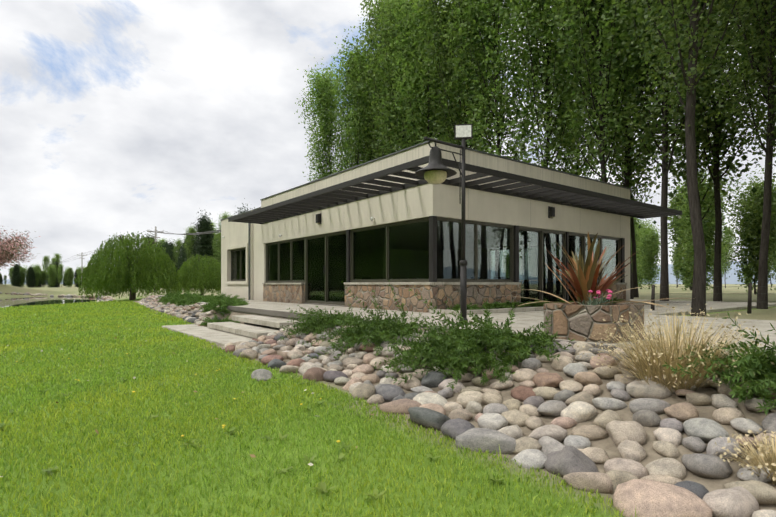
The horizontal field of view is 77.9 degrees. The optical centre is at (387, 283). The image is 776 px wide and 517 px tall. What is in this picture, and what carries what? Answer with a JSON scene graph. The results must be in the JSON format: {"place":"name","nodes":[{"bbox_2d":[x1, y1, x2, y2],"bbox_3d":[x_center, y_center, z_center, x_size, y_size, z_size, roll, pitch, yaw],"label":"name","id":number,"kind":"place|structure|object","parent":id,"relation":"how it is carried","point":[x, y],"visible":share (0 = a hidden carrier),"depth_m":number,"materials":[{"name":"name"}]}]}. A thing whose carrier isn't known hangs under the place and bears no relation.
{"place":"outdoors","nodes":[
{"label":"outdoors","id":0,"kind":"place"},
{"bbox_2d":[0,296,103,307],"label":"pond water","id":1,"kind":"structure","parent":0,"point":[21,301],"depth_m":50.34,"materials":[{"name":"grey liquid"}]},
{"bbox_2d":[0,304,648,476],"bbox_3d":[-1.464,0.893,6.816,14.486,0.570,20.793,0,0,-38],"label":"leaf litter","id":2,"kind":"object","parent":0,"point":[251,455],"visible":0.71,"depth_m":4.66,"materials":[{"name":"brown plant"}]},
{"bbox_2d":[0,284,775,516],"bbox_3d":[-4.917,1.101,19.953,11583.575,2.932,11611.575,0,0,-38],"label":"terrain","id":3,"kind":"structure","parent":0,"point":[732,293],"depth_m":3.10,"materials":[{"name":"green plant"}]},
{"bbox_2d":[8,264,20,284],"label":"young poplar","id":4,"kind":"object","parent":3,"relation":"on","point":[13,272],"visible":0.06,"depth_m":153.33,"materials":[{"name":"green plant"}]},
{"bbox_2d":[10,263,21,286],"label":"cypress","id":5,"kind":"object","parent":3,"relation":"on","point":[15,278],"visible":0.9,"depth_m":153.13,"materials":[{"name":"green plant"}]},
{"bbox_2d":[0,225,40,268],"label":"tamarisk","id":6,"kind":"object","parent":3,"relation":"on","point":[15,248],"visible":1,"depth_m":68.95,"materials":[{"name":"pink plant"}]},
{"bbox_2d":[20,264,25,286],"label":"tree","id":7,"kind":"object","parent":3,"relation":"on","point":[22,269],"visible":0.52,"depth_m":157.69,"materials":[{"name":"green plant"}]},
{"bbox_2d":[24,265,28,286],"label":"young poplar","id":8,"kind":"object","parent":3,"relation":"on","point":[26,273],"visible":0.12,"depth_m":157.30,"materials":[{"name":"green plant"}]},
{"bbox_2d":[24,265,35,287],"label":"cypress","id":9,"kind":"object","parent":3,"relation":"on","point":[28,279],"visible":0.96,"depth_m":151.54,"materials":[{"name":"green plant"}]},
{"bbox_2d":[29,269,36,287],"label":"tree","id":10,"kind":"object","parent":3,"relation":"on","point":[33,278],"visible":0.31,"depth_m":152.15,"materials":[{"name":"green plant"}]},
{"bbox_2d":[30,263,41,286],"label":"young poplar","id":11,"kind":"object","parent":3,"relation":"on","point":[37,270],"visible":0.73,"depth_m":154.05,"materials":[{"name":"green plant"}]},
{"bbox_2d":[36,265,42,286],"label":"tree","id":12,"kind":"object","parent":3,"relation":"on","point":[39,284],"visible":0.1,"depth_m":159.20,"materials":[{"name":"green plant"}]},
{"bbox_2d":[40,269,46,286],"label":"tree","id":13,"kind":"object","parent":3,"relation":"on","point":[43,279],"visible":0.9,"depth_m":159.21,"materials":[{"name":"green plant"}]},
{"bbox_2d":[41,255,50,285],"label":"poplar","id":14,"kind":"object","parent":3,"relation":"on","point":[45,260],"visible":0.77,"depth_m":237.24,"materials":[{"name":"green plant"}]},
{"bbox_2d":[45,263,57,287],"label":"young poplar","id":15,"kind":"object","parent":3,"relation":"on","point":[52,273],"visible":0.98,"depth_m":152.72,"materials":[{"name":"green plant"}]},
{"bbox_2d":[47,261,60,286],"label":"tree","id":16,"kind":"object","parent":3,"relation":"on","point":[56,283],"visible":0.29,"depth_m":156.75,"materials":[{"name":"green plant"}]},
{"bbox_2d":[0,292,114,301],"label":"pond rim stones","id":17,"kind":"object","parent":3,"relation":"on","point":[108,298],"visible":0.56,"depth_m":65.79,"materials":[{"name":"beige stone"}]},
{"bbox_2d":[53,253,62,264],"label":"poplar","id":18,"kind":"object","parent":3,"relation":"on","point":[58,256],"visible":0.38,"depth_m":207.26,"materials":[{"name":"green plant"}]},
{"bbox_2d":[58,264,64,286],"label":"poplar","id":19,"kind":"object","parent":3,"relation":"on","point":[60,268],"visible":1,"depth_m":150.39,"materials":[{"name":"green plant"}]},
{"bbox_2d":[64,272,67,284],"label":"poplar","id":20,"kind":"object","parent":3,"relation":"on","point":[66,278],"visible":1,"depth_m":157.78,"materials":[{"name":"green plant"}]},
{"bbox_2d":[63,270,72,286],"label":"tree","id":21,"kind":"object","parent":3,"relation":"on","point":[68,284],"visible":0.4,"depth_m":160.82,"materials":[{"name":"green plant"}]},
{"bbox_2d":[68,267,73,283],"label":"poplar","id":22,"kind":"object","parent":3,"relation":"on","point":[70,270],"visible":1,"depth_m":155.04,"materials":[{"name":"green plant"}]},
{"bbox_2d":[73,269,79,286],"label":"tree","id":23,"kind":"object","parent":3,"relation":"on","point":[77,284],"visible":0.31,"depth_m":157.33,"materials":[{"name":"green plant"}]},
{"bbox_2d":[75,264,84,286],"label":"tree","id":24,"kind":"object","parent":3,"relation":"on","point":[79,271],"visible":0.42,"depth_m":156.69,"materials":[{"name":"green plant"}]},
{"bbox_2d":[77,252,86,288],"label":"utility pole","id":25,"kind":"object","parent":3,"relation":"on","point":[82,255],"visible":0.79,"depth_m":113.27,"materials":[{"name":"wood"}]},
{"bbox_2d":[90,277,118,294],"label":"willow","id":26,"kind":"object","parent":3,"relation":"on","point":[100,286],"visible":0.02,"depth_m":62.75,"materials":[{"name":"green plant"}]},
{"bbox_2d":[74,231,182,299],"bbox_3d":[-17.459,-1.227,32.833,6.638,4.810,6.576,0,0,30],"label":"willow","id":27,"kind":"object","parent":3,"relation":"on","point":[132,269],"visible":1,"depth_m":31.55,"materials":[{"name":"green plant"}]},
{"bbox_2d":[145,233,157,247],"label":"tree","id":28,"kind":"object","parent":3,"relation":"on","point":[152,239],"visible":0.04,"depth_m":162.80,"materials":[{"name":"green plant"}]},
{"bbox_2d":[147,226,162,292],"bbox_3d":[-30.166,-3.012,62.346,2.000,8.900,0.304,0,0,-38],"label":"utility pole","id":29,"kind":"object","parent":3,"relation":"on","point":[155,237],"visible":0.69,"depth_m":62.25,"materials":[{"name":"wood"}]},
{"bbox_2d":[50,230,220,263],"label":"power lines","id":30,"kind":"object","parent":29,"relation":"attached to","point":[209,232],"visible":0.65,"depth_m":38.81,"materials":[{"name":"black metal"}]},
{"bbox_2d":[157,238,166,244],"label":"poplar","id":31,"kind":"object","parent":3,"relation":"on","point":[163,240],"visible":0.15,"depth_m":154.99,"materials":[{"name":"green plant"}]},
{"bbox_2d":[161,241,174,283],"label":"cypress","id":32,"kind":"object","parent":3,"relation":"on","point":[167,248],"visible":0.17,"depth_m":144.32,"materials":[{"name":"green plant"}]},
{"bbox_2d":[168,238,175,259],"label":"tree","id":33,"kind":"object","parent":3,"relation":"on","point":[171,245],"visible":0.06,"depth_m":145.98,"materials":[{"name":"green plant"}]},
{"bbox_2d":[172,238,183,264],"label":"poplar","id":34,"kind":"object","parent":3,"relation":"on","point":[176,248],"visible":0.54,"depth_m":137.69,"materials":[{"name":"green plant"}]},
{"bbox_2d":[133,295,224,326],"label":"cobbles","id":35,"kind":"object","parent":3,"relation":"on","point":[151,302],"visible":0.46,"depth_m":17.45,"materials":[{"name":"beige stone"}]},
{"bbox_2d":[173,244,184,271],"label":"tree","id":36,"kind":"object","parent":3,"relation":"on","point":[178,262],"visible":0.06,"depth_m":134.54,"materials":[{"name":"green plant"}]},
{"bbox_2d":[177,224,193,287],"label":"cypress","id":37,"kind":"object","parent":3,"relation":"on","point":[183,257],"visible":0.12,"depth_m":132.44,"materials":[{"name":"green plant"}]},
{"bbox_2d":[183,225,196,266],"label":"poplar","id":38,"kind":"object","parent":3,"relation":"on","point":[190,237],"visible":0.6,"depth_m":127.97,"materials":[{"name":"green plant"}]},
{"bbox_2d":[176,253,220,295],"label":"willow","id":39,"kind":"object","parent":3,"relation":"on","point":[203,275],"visible":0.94,"depth_m":44.18,"materials":[{"name":"green plant"}]},
{"bbox_2d":[156,290,249,325],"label":"juniper shrubs","id":40,"kind":"object","parent":3,"relation":"on","point":[222,302],"visible":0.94,"depth_m":16.53,"materials":[{"name":"green plant"}]},
{"bbox_2d":[189,209,216,260],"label":"cypress","id":41,"kind":"object","parent":3,"relation":"on","point":[204,243],"visible":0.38,"depth_m":113.13,"materials":[{"name":"green plant"}]},
{"bbox_2d":[209,219,217,239],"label":"poplar","id":42,"kind":"object","parent":3,"relation":"on","point":[214,226],"visible":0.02,"depth_m":123.34,"materials":[{"name":"green plant"}]},
{"bbox_2d":[211,233,220,288],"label":"poplar","id":43,"kind":"object","parent":3,"relation":"on","point":[215,248],"visible":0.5,"depth_m":109.10,"materials":[{"name":"green plant"}]},
{"bbox_2d":[215,212,233,261],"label":"poplar","id":44,"kind":"object","parent":3,"relation":"on","point":[224,216],"visible":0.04,"depth_m":107.28,"materials":[{"name":"green plant"}]},
{"bbox_2d":[162,311,302,346],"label":"garden steps","id":45,"kind":"structure","parent":3,"relation":"on","point":[222,334],"depth_m":10.79,"materials":[{"name":"concrete"}]},
{"bbox_2d":[234,198,254,213],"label":"tree","id":46,"kind":"object","parent":3,"relation":"on","point":[242,211],"depth_m":100.18,"materials":[{"name":"green plant"}]},
{"bbox_2d":[0,326,505,497],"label":"lawn weeds","id":47,"kind":"object","parent":3,"relation":"on","point":[321,484],"visible":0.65,"depth_m":3.35,"materials":[{"name":"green plant"}]},
{"bbox_2d":[0,299,637,516],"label":"lawn","id":48,"kind":"structure","parent":3,"relation":"on","point":[72,317],"depth_m":3.76,"materials":[{"name":"green plant"}]},
{"bbox_2d":[294,56,353,181],"bbox_3d":[-4.622,-8.430,37.663,5.314,18.508,4.986,0,0,-6],"label":"poplar","id":49,"kind":"object","parent":3,"relation":"on","point":[320,85],"visible":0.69,"depth_m":37.01,"materials":[{"name":"green plant"}]},
{"bbox_2d":[323,29,387,174],"bbox_3d":[-2.186,-8.508,34.953,5.444,18.573,5.164,1,1,-17],"label":"poplar","id":50,"kind":"object","parent":3,"relation":"on","point":[354,153],"visible":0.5,"depth_m":34.27,"materials":[{"name":"green plant"}]},
{"bbox_2d":[341,40,377,162],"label":"poplar","id":51,"kind":"object","parent":3,"relation":"on","point":[350,120],"visible":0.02,"depth_m":37.99,"materials":[{"name":"green plant"}]},
{"bbox_2d":[337,0,411,161],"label":"poplar","id":52,"kind":"object","parent":3,"relation":"on","point":[370,38],"visible":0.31,"depth_m":33.14,"materials":[{"name":"green plant"}]},
{"bbox_2d":[364,41,423,155],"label":"poplar","id":53,"kind":"object","parent":3,"relation":"on","point":[385,98],"depth_m":35.36,"materials":[{"name":"green plant"}]},
{"bbox_2d":[360,0,446,154],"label":"poplar","id":54,"kind":"object","parent":3,"relation":"on","point":[393,22],"visible":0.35,"depth_m":30.54,"materials":[{"name":"green plant"}]},
{"bbox_2d":[380,0,460,150],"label":"poplar","id":55,"kind":"object","parent":3,"relation":"on","point":[411,87],"visible":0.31,"depth_m":28.98,"materials":[{"name":"green plant"}]},
{"bbox_2d":[392,1,460,144],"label":"poplar","id":56,"kind":"object","parent":3,"relation":"on","point":[433,109],"visible":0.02,"depth_m":32.84,"materials":[{"name":"green plant"}]},
{"bbox_2d":[407,0,512,153],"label":"poplar","id":57,"kind":"object","parent":3,"relation":"on","point":[438,33],"visible":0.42,"depth_m":26.60,"materials":[{"name":"green plant"}]},
{"bbox_2d":[435,0,500,148],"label":"poplar","id":58,"kind":"object","parent":3,"relation":"on","point":[456,87],"visible":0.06,"depth_m":31.43,"materials":[{"name":"green plant"}]},
{"bbox_2d":[197,299,775,363],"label":"terrace slab","id":59,"kind":"structure","parent":3,"relation":"on","point":[526,318],"depth_m":9.71,"materials":[{"name":"concrete"}]},
{"bbox_2d":[415,124,472,324],"bbox_3d":[0.871,-0.932,7.313,1.031,3.140,0.630,0,0,-38],"label":"lamp post","id":60,"kind":"object","parent":59,"relation":"on","point":[435,170],"visible":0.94,"depth_m":7.51,"materials":[{"name":"black metal"}]},
{"bbox_2d":[434,0,543,276],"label":"poplar","id":61,"kind":"object","parent":3,"relation":"on","point":[495,33],"visible":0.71,"depth_m":24.48,"materials":[{"name":"green plant"}]},
{"bbox_2d":[223,320,775,516],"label":"cobbles","id":62,"kind":"object","parent":3,"relation":"on","point":[654,488],"visible":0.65,"depth_m":3.45,"materials":[{"name":"grey stone"}]},
{"bbox_2d":[277,280,775,414],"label":"juniper shrubs","id":63,"kind":"object","parent":3,"relation":"on","point":[449,346],"visible":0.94,"depth_m":4.97,"materials":[{"name":"green plant"}]},
{"bbox_2d":[452,297,623,310],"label":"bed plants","id":64,"kind":"object","parent":3,"relation":"on","point":[508,304],"visible":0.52,"depth_m":11.47,"materials":[{"name":"green plant"}]},
{"bbox_2d":[490,0,600,174],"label":"poplar","id":65,"kind":"object","parent":3,"relation":"on","point":[535,31],"visible":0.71,"depth_m":22.33,"materials":[{"name":"green plant"}]},
{"bbox_2d":[538,5,610,178],"bbox_3d":[11.239,-4.915,28.845,5.569,31.625,6.326,0,0,23],"label":"poplar","id":66,"kind":"object","parent":3,"relation":"on","point":[581,163],"visible":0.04,"depth_m":28.32,"materials":[{"name":"green plant"}]},
{"bbox_2d":[544,302,643,343],"bbox_3d":[2.435,0.613,5.703,0.880,0.750,0.880,0,0,-38],"label":"stone planter","id":67,"kind":"object","parent":3,"relation":"on","point":[573,320],"visible":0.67,"depth_m":5.35,"materials":[{"name":"stone"}]},
{"bbox_2d":[477,233,677,307],"bbox_3d":[2.190,-0.130,5.726,2.461,0.973,1.876,0,0,40],"label":"phormium plant","id":68,"kind":"object","parent":67,"relation":"on","point":[584,281],"visible":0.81,"depth_m":5.61,"materials":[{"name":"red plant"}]},
{"bbox_2d":[578,289,616,304],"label":"flowers","id":69,"kind":"object","parent":67,"relation":"on","point":[595,302],"visible":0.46,"depth_m":5.44,"materials":[{"name":"green plant"}]},
{"bbox_2d":[540,0,657,182],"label":"poplar","id":70,"kind":"object","parent":3,"relation":"on","point":[601,84],"visible":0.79,"depth_m":19.79,"materials":[{"name":"green plant"}]},
{"bbox_2d":[576,2,669,296],"bbox_3d":[13.325,-9.269,25.921,6.084,20.079,5.548,-1,-2,-4],"label":"poplar","id":71,"kind":"object","parent":3,"relation":"on","point":[634,263],"visible":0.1,"depth_m":25.54,"materials":[{"name":"green plant"}]},
{"bbox_2d":[568,1,682,298],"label":"poplar","id":72,"kind":"object","parent":3,"relation":"on","point":[626,157],"visible":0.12,"depth_m":22.75,"materials":[{"name":"green plant"}]},
{"bbox_2d":[630,217,643,261],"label":"young poplar","id":73,"kind":"object","parent":3,"relation":"on","point":[636,226],"visible":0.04,"depth_m":50.77,"materials":[{"name":"green plant"}]},
{"bbox_2d":[631,218,655,288],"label":"young poplar","id":74,"kind":"object","parent":3,"relation":"on","point":[639,278],"visible":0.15,"depth_m":79.65,"materials":[{"name":"green plant"}]},
{"bbox_2d":[636,221,660,288],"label":"young poplar","id":75,"kind":"object","parent":3,"relation":"on","point":[649,247],"visible":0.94,"depth_m":64.03,"materials":[{"name":"green plant"}]},
{"bbox_2d":[586,0,752,300],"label":"poplar","id":76,"kind":"object","parent":3,"relation":"on","point":[664,151],"visible":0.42,"depth_m":18.05,"materials":[{"name":"green plant"}]},
{"bbox_2d":[672,250,679,281],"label":"poplar","id":77,"kind":"object","parent":3,"relation":"on","point":[676,272],"visible":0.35,"depth_m":141.70,"materials":[{"name":"green plant"}]},
{"bbox_2d":[577,304,775,484],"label":"dry grass tufts","id":78,"kind":"object","parent":3,"relation":"on","point":[654,362],"visible":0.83,"depth_m":3.69,"materials":[{"name":"beige plant"}]},
{"bbox_2d":[659,171,724,289],"bbox_3d":[33.495,3.837,53.615,6.338,32.786,6.680,1,1,31],"label":"young poplar","id":79,"kind":"object","parent":3,"relation":"on","point":[674,225],"visible":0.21,"depth_m":53.41,"materials":[{"name":"green plant"}]},
{"bbox_2d":[611,0,773,315],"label":"poplar","id":80,"kind":"object","parent":3,"relation":"on","point":[691,72],"visible":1,"depth_m":10.71,"materials":[{"name":"green plant"}]},
{"bbox_2d":[643,4,753,253],"bbox_3d":[14.565,-9.660,22.830,5.816,20.919,6.132,-3,3,-20],"label":"poplar","id":81,"kind":"object","parent":3,"relation":"on","point":[701,188],"visible":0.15,"depth_m":22.78,"materials":[{"name":"green plant"}]},
{"bbox_2d":[651,283,751,313],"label":"bollards","id":82,"kind":"object","parent":3,"relation":"on","point":[749,308],"visible":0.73,"depth_m":11.63,"materials":[{"name":"wood"}]},
{"bbox_2d":[670,168,737,292],"bbox_3d":[26.175,3.208,39.897,5.310,26.062,5.038,0,-1,11],"label":"young poplar","id":83,"kind":"object","parent":3,"relation":"on","point":[709,234],"visible":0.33,"depth_m":39.46,"materials":[{"name":"green plant"}]},
{"bbox_2d":[642,0,770,301],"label":"poplar","id":84,"kind":"object","parent":3,"relation":"on","point":[715,149],"visible":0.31,"depth_m":19.32,"materials":[{"name":"green plant"}]},
{"bbox_2d":[721,250,725,276],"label":"poplar","id":85,"kind":"object","parent":3,"relation":"on","point":[722,268],"visible":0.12,"depth_m":157.79,"materials":[{"name":"green plant"}]},
{"bbox_2d":[721,226,735,287],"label":"poplar","id":86,"kind":"object","parent":3,"relation":"on","point":[726,253],"visible":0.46,"depth_m":115.41,"materials":[{"name":"green plant"}]},
{"bbox_2d":[696,0,775,308],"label":"poplar","id":87,"kind":"object","parent":3,"relation":"on","point":[762,288],"visible":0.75,"depth_m":13.78,"materials":[{"name":"green plant"}]},
{"bbox_2d":[740,264,753,285],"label":"tree","id":88,"kind":"object","parent":3,"relation":"on","point":[743,275],"visible":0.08,"depth_m":133.23,"materials":[{"name":"green plant"}]},
{"bbox_2d":[721,164,775,293],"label":"young poplar","id":89,"kind":"object","parent":3,"relation":"on","point":[749,226],"visible":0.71,"depth_m":32.87,"materials":[{"name":"green plant"}]},
{"bbox_2d":[727,1,775,228],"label":"poplar","id":90,"kind":"object","parent":3,"relation":"on","point":[764,85],"visible":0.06,"depth_m":18.43,"materials":[{"name":"green plant"}]},
{"bbox_2d":[732,6,775,177],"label":"poplar","id":91,"kind":"object","parent":3,"relation":"on","point":[764,120],"depth_m":20.82,"materials":[{"name":"green plant"}]},
{"bbox_2d":[740,0,775,119],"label":"poplar","id":92,"kind":"object","parent":3,"relation":"on","point":[761,68],"visible":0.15,"depth_m":16.29,"materials":[{"name":"green plant"}]},
{"bbox_2d":[768,210,775,289],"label":"young poplar","id":93,"kind":"object","parent":3,"relation":"on","point":[774,272],"visible":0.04,"depth_m":58.19,"materials":[{"name":"green plant"}]},
{"bbox_2d":[0,0,775,278],"label":"sky","id":94,"kind":"structure","parent":0,"point":[136,117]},
{"bbox_2d":[2,261,775,283],"bbox_3d":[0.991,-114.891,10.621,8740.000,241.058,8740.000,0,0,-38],"label":"distant hills","id":95,"kind":"structure","parent":0,"point":[732,279],"depth_m":3156.11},
{"bbox_2d":[220,141,631,312],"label":"pavilion building","id":96,"kind":"structure","parent":0,"point":[405,235],"depth_m":13.33,"materials":[{"name":"paint"}]},
{"bbox_2d":[316,213,320,223],"bbox_3d":[-2.117,-1.982,14.576,0.110,0.320,0.200,0,0,-38],"label":"wall sconce","id":97,"kind":"object","parent":96,"relation":"attached to","point":[318,218],"depth_m":14.52,"materials":[{"name":"black metal"}]},
{"bbox_2d":[228,156,681,223],"bbox_3d":[1.908,-2.315,16.527,11.150,0.125,10.750,0,0,-38],"label":"steel pergola","id":98,"kind":"object","parent":96,"relation":"on","point":[345,193],"visible":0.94,"depth_m":12.24,"materials":[{"name":"black metal"}]},
{"bbox_2d":[548,206,554,217],"bbox_3d":[4.529,-1.982,13.270,0.200,0.320,0.110,0,0,-38],"label":"wall sconce","id":99,"kind":"object","parent":96,"relation":"attached to","point":[551,212],"depth_m":13.22,"materials":[{"name":"black metal"}]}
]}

